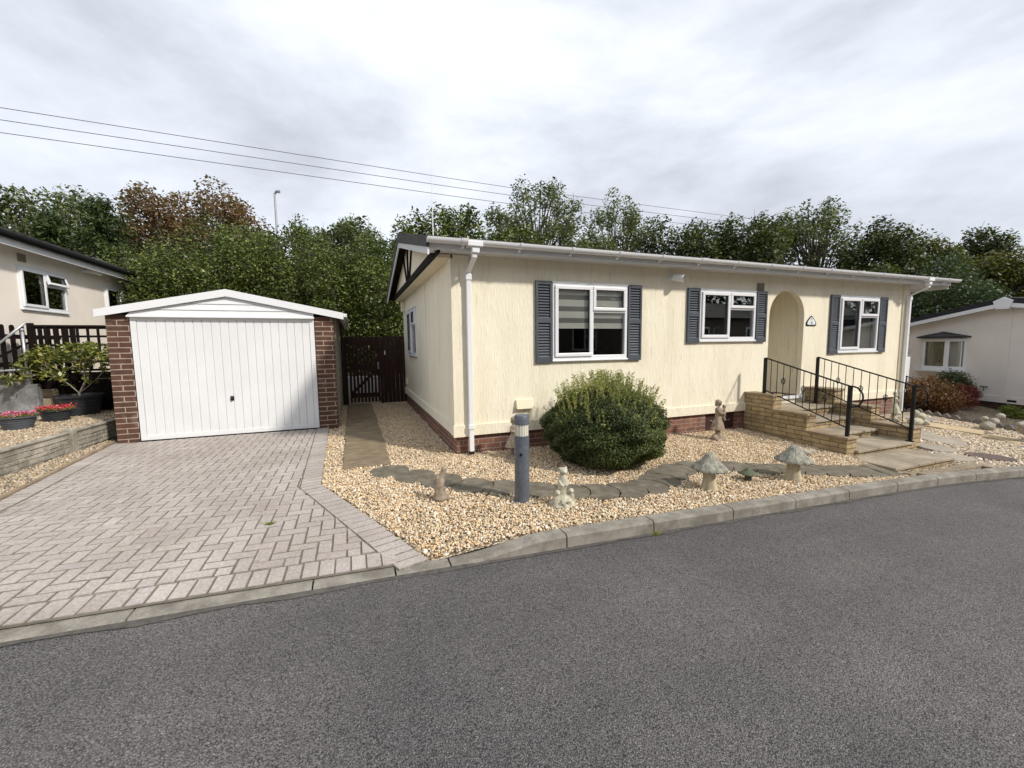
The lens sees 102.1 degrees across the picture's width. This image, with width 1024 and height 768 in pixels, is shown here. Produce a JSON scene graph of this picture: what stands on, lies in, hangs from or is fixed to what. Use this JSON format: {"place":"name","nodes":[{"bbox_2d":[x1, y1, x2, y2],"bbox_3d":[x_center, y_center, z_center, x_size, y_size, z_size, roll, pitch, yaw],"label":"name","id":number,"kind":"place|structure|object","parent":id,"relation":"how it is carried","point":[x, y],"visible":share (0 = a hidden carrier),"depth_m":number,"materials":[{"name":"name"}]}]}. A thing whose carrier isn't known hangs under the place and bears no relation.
{"place":"outdoors","nodes":[
{"label":"outdoors","id":0,"kind":"place"},
{"bbox_2d":[0,429,316,628],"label":"driveway bedding","id":1,"kind":"object","parent":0,"point":[104,611],"visible":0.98,"depth_m":3.08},
{"bbox_2d":[0,428,427,629],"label":"driveway","id":2,"kind":"structure","parent":0,"point":[126,461],"depth_m":3.54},
{"bbox_2d":[93,289,348,443],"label":"garage","id":3,"kind":"structure","parent":0,"point":[224,362],"depth_m":7.16,"materials":[{"name":"brick"}]},
{"bbox_2d":[129,317,319,440],"bbox_3d":[-4.895,-0.132,7.233,2.685,2.030,0.065,-3,6,-21],"label":"garage door","id":4,"kind":"structure","parent":3,"relation":"in","point":[194,377],"depth_m":7.19,"materials":[{"name":"white metal"}]},
{"bbox_2d":[0,478,1023,767],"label":"road","id":5,"kind":"structure","parent":0,"point":[878,632],"depth_m":2.12,"materials":[{"name":"asphalt"}]},
{"bbox_2d":[0,477,1023,646],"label":"road channel","id":6,"kind":"object","parent":5,"relation":"on","point":[137,622],"visible":1,"depth_m":2.77,"materials":[{"name":"concrete"}]},
{"bbox_2d":[0,0,1023,274],"label":"sky","id":7,"kind":"structure","parent":0,"point":[912,111],"materials":[{"name":"white"}]},
{"bbox_2d":[134,370,1007,610],"bbox_3d":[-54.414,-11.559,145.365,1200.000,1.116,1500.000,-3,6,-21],"label":"ground","id":8,"kind":"structure","parent":0,"point":[451,556],"depth_m":3.33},
{"bbox_2d":[0,183,94,256],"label":"tree","id":9,"kind":"object","parent":8,"relation":"on","point":[6,201],"visible":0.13,"depth_m":15.05,"materials":[{"name":"green plant"}]},
{"bbox_2d":[8,203,86,252],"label":"tree","id":10,"kind":"object","parent":8,"relation":"on","point":[46,225],"visible":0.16,"depth_m":13.66,"materials":[{"name":"green plant"}]},
{"bbox_2d":[0,418,117,476],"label":"retaining wall","id":11,"kind":"structure","parent":8,"relation":"on","point":[19,457],"depth_m":5.86,"materials":[{"name":"stone"}]},
{"bbox_2d":[50,189,142,269],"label":"tree","id":12,"kind":"object","parent":8,"relation":"on","point":[100,223],"visible":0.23,"depth_m":13.29,"materials":[{"name":"green plant"}]},
{"bbox_2d":[91,239,212,304],"bbox_3d":[-10.705,-1.816,12.703,3.481,4.946,3.196,2,6,27],"label":"tree","id":13,"kind":"object","parent":8,"relation":"on","point":[132,261],"visible":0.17,"depth_m":11.75,"materials":[{"name":"green plant"}]},
{"bbox_2d":[88,174,290,289],"bbox_3d":[-12.820,-4.013,17.312,6.707,8.481,6.193,-3,6,-21],"label":"tree","id":14,"kind":"object","parent":8,"relation":"on","point":[237,209],"visible":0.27,"depth_m":15.74,"materials":[{"name":"orange plant"}]},
{"bbox_2d":[121,210,275,301],"bbox_3d":[-9.054,-2.318,12.681,3.891,5.905,3.605,-1,5,0],"label":"tree","id":15,"kind":"object","parent":8,"relation":"on","point":[206,264],"visible":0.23,"depth_m":11.70,"materials":[{"name":"green plant"}]},
{"bbox_2d":[181,215,332,308],"bbox_3d":[-7.813,-2.294,13.055,3.678,5.769,4.008,1,6,18],"label":"tree","id":16,"kind":"object","parent":8,"relation":"on","point":[253,239],"visible":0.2,"depth_m":11.99,"materials":[{"name":"green plant"}]},
{"bbox_2d":[240,225,362,348],"bbox_3d":[-6.426,-2.333,13.461,3.777,5.727,3.826,-3,6,-21],"label":"tree","id":17,"kind":"object","parent":8,"relation":"on","point":[285,297],"visible":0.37,"depth_m":12.40,"materials":[{"name":"green plant"}]},
{"bbox_2d":[261,213,343,297],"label":"tree","id":18,"kind":"object","parent":8,"relation":"on","point":[294,227],"visible":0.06,"depth_m":15.76,"materials":[{"name":"green plant"}]},
{"bbox_2d":[307,213,387,374],"bbox_3d":[-6.236,-3.220,16.607,3.401,6.888,3.021,2,6,22],"label":"tree","id":19,"kind":"object","parent":8,"relation":"on","point":[343,230],"visible":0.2,"depth_m":15.73,"materials":[{"name":"green plant"}]},
{"bbox_2d":[297,231,403,375],"bbox_3d":[-5.378,-2.309,13.895,3.526,5.596,3.548,-4,7,-33],"label":"tree","id":20,"kind":"object","parent":8,"relation":"on","point":[332,304],"visible":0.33,"depth_m":13.24,"materials":[{"name":"green plant"}]},
{"bbox_2d":[335,250,403,378],"bbox_3d":[-4.147,-2.015,13.884,3.325,4.958,3.632,-3,6,-21],"label":"tree","id":21,"kind":"object","parent":8,"relation":"on","point":[366,281],"visible":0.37,"depth_m":12.95,"materials":[{"name":"green plant"}]},
{"bbox_2d":[382,205,430,311],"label":"tree","id":22,"kind":"object","parent":8,"relation":"on","point":[412,229],"visible":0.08,"depth_m":15.76,"materials":[{"name":"green plant"}]},
{"bbox_2d":[417,202,494,239],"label":"tree","id":23,"kind":"object","parent":8,"relation":"on","point":[464,225],"visible":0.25,"depth_m":16.69,"materials":[{"name":"green plant"}]},
{"bbox_2d":[0,465,1023,642],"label":"kerb","id":24,"kind":"structure","parent":8,"relation":"on","point":[555,539],"depth_m":3.42,"materials":[{"name":"concrete"}]},
{"bbox_2d":[484,221,550,244],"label":"tree","id":25,"kind":"object","parent":8,"relation":"on","point":[507,235],"visible":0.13,"depth_m":16.12,"materials":[{"name":"green plant"}]},
{"bbox_2d":[482,173,585,246],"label":"tree","id":26,"kind":"object","parent":8,"relation":"on","point":[564,228],"visible":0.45,"depth_m":21.32,"materials":[{"name":"green plant"}]},
{"bbox_2d":[558,229,619,249],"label":"tree","id":27,"kind":"object","parent":8,"relation":"on","point":[610,246],"visible":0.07,"depth_m":17.20,"materials":[{"name":"green plant"}]},
{"bbox_2d":[576,187,665,252],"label":"tree","id":28,"kind":"object","parent":8,"relation":"on","point":[631,220],"visible":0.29,"depth_m":20.84,"materials":[{"name":"green plant"}]},
{"bbox_2d":[781,195,866,269],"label":"tree","id":29,"kind":"object","parent":8,"relation":"on","point":[815,253],"visible":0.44,"depth_m":19.28,"materials":[{"name":"green plant"}]},
{"bbox_2d":[830,214,928,274],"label":"tree","id":30,"kind":"object","parent":8,"relation":"on","point":[886,245],"visible":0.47,"depth_m":17.67,"materials":[{"name":"green plant"}]},
{"bbox_2d":[852,259,937,317],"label":"tree","id":31,"kind":"object","parent":8,"relation":"on","point":[881,267],"visible":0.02,"depth_m":16.35,"materials":[{"name":"green plant"}]},
{"bbox_2d":[884,228,973,315],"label":"tree","id":32,"kind":"object","parent":8,"relation":"on","point":[933,248],"visible":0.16,"depth_m":17.69,"materials":[{"name":"green plant"}]},
{"bbox_2d":[910,246,1018,318],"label":"tree","id":33,"kind":"object","parent":8,"relation":"on","point":[964,287],"visible":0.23,"depth_m":14.76,"materials":[{"name":"green plant"}]},
{"bbox_2d":[907,297,1023,410],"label":"park home","id":34,"kind":"object","parent":8,"relation":"on","point":[982,343],"visible":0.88,"depth_m":10.86,"materials":[{"name":"white paint"}]},
{"bbox_2d":[914,332,971,372],"bbox_3d":[12.062,-0.924,11.746,0.409,1.120,1.410,-1,6,-5],"label":"bay window","id":35,"kind":"structure","parent":34,"relation":"in","point":[942,364],"depth_m":11.49,"materials":[{"name":"white plastic"}]},
{"bbox_2d":[950,221,1022,299],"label":"tree","id":36,"kind":"object","parent":8,"relation":"on","point":[999,243],"visible":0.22,"depth_m":17.91,"materials":[{"name":"green plant"}]},
{"bbox_2d":[951,245,1023,305],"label":"tree","id":37,"kind":"object","parent":8,"relation":"on","point":[1011,268],"visible":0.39,"depth_m":15.39,"materials":[{"name":"green plant"}]},
{"label":"gravel strip base","id":38,"kind":"structure","parent":8,"relation":"on","visible":0},
{"bbox_2d":[0,440,115,495],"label":"strip gravel","id":39,"kind":"structure","parent":38,"relation":"on","point":[25,472],"depth_m":5.28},
{"bbox_2d":[0,441,115,499],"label":"driveway edging","id":40,"kind":"object","parent":38,"relation":"on","point":[20,488],"visible":0.5,"depth_m":5.09,"materials":[{"name":"concrete"}]},
{"bbox_2d":[300,397,1023,581],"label":"gravel base","id":41,"kind":"object","parent":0,"point":[973,413],"visible":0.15,"depth_m":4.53,"materials":[{"name":"gravel"}]},
{"bbox_2d":[280,495,417,583],"bbox_3d":[-1.441,1.228,3.806,0.980,0.045,1.960,-3,6,-21],"label":"driveway bedding edge","id":42,"kind":"object","parent":41,"relation":"on","point":[318,576],"visible":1,"depth_m":3.01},
{"bbox_2d":[346,418,377,427],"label":"paving slab","id":43,"kind":"structure","parent":41,"relation":"on","point":[353,423],"depth_m":8.28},
{"bbox_2d":[347,412,376,419],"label":"paving slab","id":44,"kind":"structure","parent":41,"relation":"on","point":[360,415],"depth_m":9.12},
{"bbox_2d":[345,426,380,439],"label":"paving slab","id":45,"kind":"structure","parent":41,"relation":"on","point":[354,432],"depth_m":7.41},
{"bbox_2d":[345,435,385,450],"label":"paving slab","id":46,"kind":"structure","parent":41,"relation":"on","point":[363,443],"depth_m":6.52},
{"bbox_2d":[343,447,390,469],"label":"paving slab","id":47,"kind":"structure","parent":41,"relation":"on","point":[364,458],"depth_m":5.64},
{"bbox_2d":[343,336,406,404],"bbox_3d":[-3.642,-0.372,11.095,1.608,1.800,0.105,-3,6,-21],"label":"board fence","id":48,"kind":"object","parent":41,"relation":"on","point":[393,362],"visible":0.94,"depth_m":11.19,"materials":[{"name":"brown wood"}]},
{"bbox_2d":[348,339,380,402],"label":"garden gate","id":49,"kind":"structure","parent":48,"relation":"attached to","point":[363,343],"depth_m":10.97,"materials":[{"name":"wood"}]},
{"bbox_2d":[370,465,408,477],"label":"stepping stone","id":50,"kind":"object","parent":41,"relation":"on","point":[389,471],"visible":0.86,"depth_m":5.09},
{"bbox_2d":[395,469,434,484],"bbox_3d":[-1.139,1.114,4.926,0.416,0.063,0.465,2,6,28],"label":"stepping stone","id":51,"kind":"object","parent":41,"relation":"on","point":[416,475],"visible":0.89,"depth_m":4.89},
{"bbox_2d":[433,466,449,501],"bbox_3d":[-0.717,1.010,4.183,0.165,0.354,0.146,-3,6,-21],"label":"bird statue","id":52,"kind":"object","parent":41,"relation":"on","point":[440,494],"visible":1,"depth_m":4.15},
{"bbox_2d":[421,473,462,488],"bbox_3d":[-0.785,1.123,4.727,0.416,0.066,0.464,2,6,28],"label":"stepping stone","id":53,"kind":"object","parent":41,"relation":"on","point":[452,479],"visible":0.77,"depth_m":4.69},
{"bbox_2d":[451,478,492,494],"bbox_3d":[-0.426,1.134,4.544,0.419,0.062,0.464,2,6,27],"label":"stepping stone","id":54,"kind":"object","parent":41,"relation":"on","point":[472,485],"visible":0.88,"depth_m":4.51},
{"bbox_2d":[484,480,514,496],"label":"stepping stone","id":55,"kind":"object","parent":41,"relation":"on","point":[504,487],"visible":0.66,"depth_m":4.41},
{"bbox_2d":[505,416,514,459],"bbox_3d":[0.024,0.742,5.640,0.248,0.605,0.187,-1,5,-3],"label":"standing statue","id":56,"kind":"object","parent":41,"relation":"on","point":[510,444],"visible":0.44,"depth_m":5.60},
{"bbox_2d":[511,414,533,505],"bbox_3d":[0.098,0.742,4.063,0.240,0.903,0.240,-3,6,-21],"label":"bollard light","id":57,"kind":"object","parent":41,"relation":"on","point":[521,458],"visible":0.97,"depth_m":4.00,"materials":[{"name":"grey paint"}]},
{"bbox_2d":[530,482,556,498],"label":"stepping stone","id":58,"kind":"object","parent":41,"relation":"on","point":[540,489],"visible":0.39,"depth_m":4.39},
{"bbox_2d":[550,466,574,509],"bbox_3d":[0.487,1.002,3.999,0.256,0.409,0.217,-3,6,-21],"label":"animal group statue","id":59,"kind":"object","parent":41,"relation":"on","point":[563,498],"visible":0.94,"depth_m":3.95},
{"bbox_2d":[554,484,589,500],"bbox_3d":[0.633,1.154,4.384,0.382,0.063,0.462,0,6,6],"label":"stepping stone","id":60,"kind":"object","parent":41,"relation":"on","point":[580,492],"visible":0.51,"depth_m":4.36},
{"bbox_2d":[581,484,619,501],"bbox_3d":[0.948,1.158,4.389,0.376,0.063,0.461,-1,5,0],"label":"stepping stone","id":61,"kind":"object","parent":41,"relation":"on","point":[602,492],"visible":0.86,"depth_m":4.35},
{"bbox_2d":[539,369,670,470],"bbox_3d":[1.247,0.429,5.500,1.751,1.277,1.699,-3,6,-21],"label":"round bush","id":62,"kind":"object","parent":41,"relation":"on","point":[607,425],"visible":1,"depth_m":5.03,"materials":[{"name":"green plant"}]},
{"bbox_2d":[606,482,647,499],"bbox_3d":[1.260,1.157,4.452,0.384,0.063,0.459,-2,6,-10],"label":"stepping stone","id":63,"kind":"object","parent":41,"relation":"on","point":[629,490],"visible":0.82,"depth_m":4.42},
{"bbox_2d":[625,479,668,494],"bbox_3d":[1.529,1.153,4.597,0.397,0.064,0.458,-3,6,-21],"label":"stepping stone","id":64,"kind":"object","parent":41,"relation":"on","point":[653,487],"visible":0.8,"depth_m":4.60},
{"bbox_2d":[638,473,680,487],"bbox_3d":[1.739,1.132,4.836,0.461,0.066,0.374,5,8,43],"label":"stepping stone","id":65,"kind":"object","parent":41,"relation":"on","point":[669,481],"visible":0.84,"depth_m":4.82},
{"bbox_2d":[647,468,687,480],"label":"stepping stone","id":66,"kind":"object","parent":41,"relation":"on","point":[680,475],"visible":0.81,"depth_m":5.07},
{"bbox_2d":[386,233,961,454],"bbox_3d":[3.340,-1.095,10.346,11.870,4.225,6.679,-3,6,-21],"label":"park home","id":67,"kind":"object","parent":41,"relation":"on","point":[498,335],"visible":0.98,"depth_m":7.01,"materials":[{"name":"beige paint"}]},
{"bbox_2d":[406,306,417,356],"bbox_3d":[-2.309,-1.193,9.584,0.102,1.090,1.444,-3,6,-21],"label":"window","id":68,"kind":"structure","parent":67,"relation":"in","point":[411,325],"depth_m":9.53,"materials":[{"name":"white plastic"}]},
{"bbox_2d":[552,281,627,361],"bbox_3d":[1.219,-0.961,6.433,1.354,1.190,0.102,-3,6,-21],"label":"window","id":69,"kind":"structure","parent":67,"relation":"in","point":[575,305],"depth_m":6.39,"materials":[{"name":"white plastic"}]},
{"bbox_2d":[699,288,756,341],"bbox_3d":[3.841,-1.229,7.504,1.354,0.920,0.264,-3,6,-21],"label":"window","id":70,"kind":"structure","parent":67,"relation":"in","point":[725,315],"depth_m":7.38,"materials":[{"name":"white plastic"}]},
{"bbox_2d":[838,295,880,352],"bbox_3d":[7.295,-1.262,8.795,1.324,1.180,0.202,-3,6,-21],"label":"window","id":71,"kind":"structure","parent":67,"relation":"in","point":[859,315],"depth_m":8.71,"materials":[{"name":"white plastic"}]},
{"bbox_2d":[658,464,696,475],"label":"stepping stone","id":72,"kind":"object","parent":41,"relation":"on","point":[687,470],"visible":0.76,"depth_m":5.28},
{"bbox_2d":[631,214,737,259],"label":"tree","id":73,"kind":"object","parent":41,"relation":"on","point":[693,243],"visible":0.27,"depth_m":17.24,"materials":[{"name":"green plant"}]},
{"bbox_2d":[691,452,728,492],"bbox_3d":[2.183,0.966,4.562,0.381,0.435,0.380,-3,6,-21],"label":"stone toadstool","id":74,"kind":"object","parent":41,"relation":"on","point":[709,465],"visible":1,"depth_m":4.50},
{"bbox_2d":[710,399,725,440],"bbox_3d":[3.424,0.607,6.886,0.295,0.704,0.231,-3,6,-21],"label":"girl statue","id":75,"kind":"object","parent":41,"relation":"on","point":[717,425],"visible":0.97,"depth_m":6.84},
{"bbox_2d":[706,210,794,263],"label":"tree","id":76,"kind":"object","parent":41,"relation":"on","point":[760,246],"visible":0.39,"depth_m":16.81,"materials":[{"name":"green plant"}]},
{"bbox_2d":[745,463,781,475],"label":"stepping stone","id":77,"kind":"object","parent":41,"relation":"on","point":[766,469],"visible":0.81,"depth_m":5.31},
{"bbox_2d":[737,212,804,265],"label":"tree","id":78,"kind":"object","parent":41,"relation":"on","point":[789,258],"visible":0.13,"depth_m":19.58,"materials":[{"name":"green plant"}]},
{"bbox_2d":[774,445,814,482],"bbox_3d":[3.388,0.948,4.970,0.412,0.445,0.410,-3,6,-21],"label":"stone toadstool","id":79,"kind":"object","parent":41,"relation":"on","point":[793,457],"visible":0.99,"depth_m":4.90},
{"bbox_2d":[785,464,826,476],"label":"stepping stone","id":80,"kind":"object","parent":41,"relation":"on","point":[810,470],"visible":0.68,"depth_m":5.31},
{"bbox_2d":[807,465,849,477],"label":"stepping stone","id":81,"kind":"object","parent":41,"relation":"on","point":[832,471],"visible":0.62,"depth_m":5.32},
{"bbox_2d":[826,465,870,477],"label":"stepping stone","id":82,"kind":"object","parent":41,"relation":"on","point":[853,472],"visible":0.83,"depth_m":5.34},
{"bbox_2d":[743,386,954,470],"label":"entrance steps","id":83,"kind":"structure","parent":41,"relation":"on","point":[874,439],"depth_m":7.00,"materials":[{"name":"stone"}]},
{"bbox_2d":[762,357,863,436],"bbox_3d":[4.831,0.162,6.751,0.077,1.157,1.589,-3,6,-21],"label":"handrail","id":84,"kind":"object","parent":83,"relation":"on","point":[848,409],"visible":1,"depth_m":6.59,"materials":[{"name":"black metal"}]},
{"bbox_2d":[812,357,928,441],"bbox_3d":[6.236,0.207,7.316,0.077,1.347,1.747,-3,6,-21],"label":"handrail","id":85,"kind":"object","parent":83,"relation":"on","point":[912,413],"visible":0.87,"depth_m":7.04,"materials":[{"name":"black metal"}]},
{"bbox_2d":[898,374,971,413],"bbox_3d":[10.232,0.245,10.321,1.890,1.022,1.804,-3,6,-21],"label":"maple shrub","id":86,"kind":"object","parent":41,"relation":"on","point":[942,398],"visible":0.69,"depth_m":9.86,"materials":[{"name":"orange plant"}]},
{"bbox_2d":[918,443,958,452],"bbox_3d":[6.941,1.046,6.800,0.546,0.064,0.534,-3,6,-21],"label":"flagstone","id":87,"kind":"object","parent":41,"relation":"on","point":[931,447],"visible":0.76,"depth_m":6.72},
{"bbox_2d":[921,434,968,446],"bbox_3d":[7.620,0.994,7.315,0.677,0.074,0.646,-5,7,-38],"label":"flagstone","id":88,"kind":"object","parent":41,"relation":"on","point":[942,439],"visible":0.73,"depth_m":7.28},
{"bbox_2d":[879,412,1023,466],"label":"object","id":89,"kind":"object","parent":41,"relation":"on","point":[1005,448],"visible":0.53,"depth_m":7.25,"materials":[{"name":"gravel"}]},
{"bbox_2d":[888,392,901,421],"bbox_3d":[8.098,0.484,8.749,0.196,0.644,0.266,-1,5,-1],"label":"pale statue","id":90,"kind":"object","parent":89,"relation":"on","point":[896,411],"visible":0.8,"depth_m":8.70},
{"bbox_2d":[965,452,1017,461],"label":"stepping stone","id":91,"kind":"object","parent":89,"relation":"on","point":[992,457],"visible":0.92,"depth_m":6.32,"materials":[{"name":"stone"}]},
{"bbox_2d":[979,413,1005,430],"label":"stones","id":92,"kind":"object","parent":89,"relation":"on","point":[990,424],"visible":0.98,"depth_m":8.22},
{"bbox_2d":[902,461,1005,475],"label":"paving","id":93,"kind":"structure","parent":41,"relation":"on","point":[969,466],"depth_m":5.76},
{"bbox_2d":[934,368,981,407],"bbox_3d":[11.594,0.128,10.805,1.066,1.104,0.919,-3,6,-21],"label":"evergreen shrub","id":94,"kind":"object","parent":41,"relation":"on","point":[954,377],"visible":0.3,"depth_m":10.63,"materials":[{"name":"green plant"}]},
{"bbox_2d":[903,408,1015,430],"bbox_3d":[9.863,0.818,9.003,0.309,0.345,2.612,-3,6,-21],"label":"scalloped edging","id":95,"kind":"object","parent":41,"relation":"on","point":[975,421],"visible":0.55,"depth_m":9.09,"materials":[{"name":"concrete"}]},
{"bbox_2d":[950,382,983,408],"bbox_3d":[11.315,0.323,10.438,0.780,0.747,0.771,-3,6,-21],"label":"maple shrub","id":96,"kind":"object","parent":41,"relation":"on","point":[975,395],"visible":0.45,"depth_m":10.23,"materials":[{"name":"red plant"}]},
{"bbox_2d":[997,404,1023,418],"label":"lime shrub","id":97,"kind":"object","parent":41,"relation":"on","point":[1014,412],"visible":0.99,"depth_m":9.65,"materials":[{"name":"green plant"}]},
{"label":"terrace","id":98,"kind":"structure","parent":0,"visible":0},
{"bbox_2d":[0,380,58,417],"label":"side steps","id":99,"kind":"structure","parent":98,"relation":"on","point":[23,396],"depth_m":7.40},
{"bbox_2d":[0,322,30,384],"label":"pipe handrail","id":100,"kind":"object","parent":99,"relation":"on","point":[21,329],"visible":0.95,"depth_m":7.34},
{"bbox_2d":[0,324,79,377],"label":"picket fence","id":101,"kind":"object","parent":98,"relation":"on","point":[5,363],"visible":0.22,"depth_m":7.53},
{"bbox_2d":[0,409,114,448],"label":"terrace gravel","id":102,"kind":"structure","parent":98,"relation":"on","point":[40,425],"depth_m":6.45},
{"bbox_2d":[0,410,39,430],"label":"flower pot","id":103,"kind":"object","parent":102,"relation":"on","point":[13,420],"visible":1,"depth_m":6.35,"materials":[{"name":"grey plastic"}]},
{"bbox_2d":[33,402,76,421],"bbox_3d":[-7.842,0.487,7.117,0.515,0.295,0.410,-3,6,-21],"label":"flower pot","id":104,"kind":"object","parent":102,"relation":"on","point":[53,413],"visible":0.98,"depth_m":7.03,"materials":[{"name":"grey plastic"}]},
{"bbox_2d":[0,341,110,416],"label":"planter","id":105,"kind":"object","parent":102,"relation":"on","point":[89,403],"visible":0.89,"depth_m":7.52,"materials":[{"name":"green plant"}]},
{"bbox_2d":[26,323,113,409],"bbox_3d":[-8.180,-0.320,8.213,1.981,1.750,0.080,-3,6,-21],"label":"trellis fence","id":106,"kind":"object","parent":98,"relation":"on","point":[104,386],"visible":0.23,"depth_m":8.05,"materials":[{"name":"wood"}]},
{"bbox_2d":[0,226,162,384],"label":"park home","id":107,"kind":"object","parent":98,"relation":"on","point":[43,282],"visible":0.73,"depth_m":8.80,"materials":[{"name":"paint"}]},
{"bbox_2d":[15,264,70,314],"bbox_3d":[-9.787,-1.946,8.682,0.159,0.870,1.444,-3,6,-21],"label":"window","id":108,"kind":"structure","parent":107,"relation":"in","point":[34,293],"depth_m":8.59,"materials":[{"name":"white plastic"}]},
{"bbox_2d":[103,285,134,306],"bbox_3d":[-10.869,-2.204,11.496,0.159,0.870,1.454,-3,6,-21],"label":"window","id":109,"kind":"structure","parent":107,"relation":"in","point":[110,300],"depth_m":11.13,"materials":[{"name":"white plastic"}]},
{"bbox_3d":[-66.557,-6.679,8.884,0.336,16.800,2.000,-3,6,-21],"label":"utility pole","id":110,"kind":"object","parent":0,"visible":0},
{"bbox_2d":[0,132,750,231],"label":"power line","id":111,"kind":"object","parent":110,"relation":"attached to","point":[271,170],"visible":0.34,"depth_m":27.27,"materials":[{"name":"metal"}]},
{"bbox_2d":[0,119,926,246],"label":"power line","id":112,"kind":"object","parent":110,"relation":"attached to","point":[309,165],"visible":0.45,"depth_m":27.82,"materials":[{"name":"metal"}]},
{"bbox_2d":[0,107,947,244],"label":"power line","id":113,"kind":"object","parent":110,"relation":"attached to","point":[331,159],"visible":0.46,"depth_m":28.14,"materials":[{"name":"metal"}]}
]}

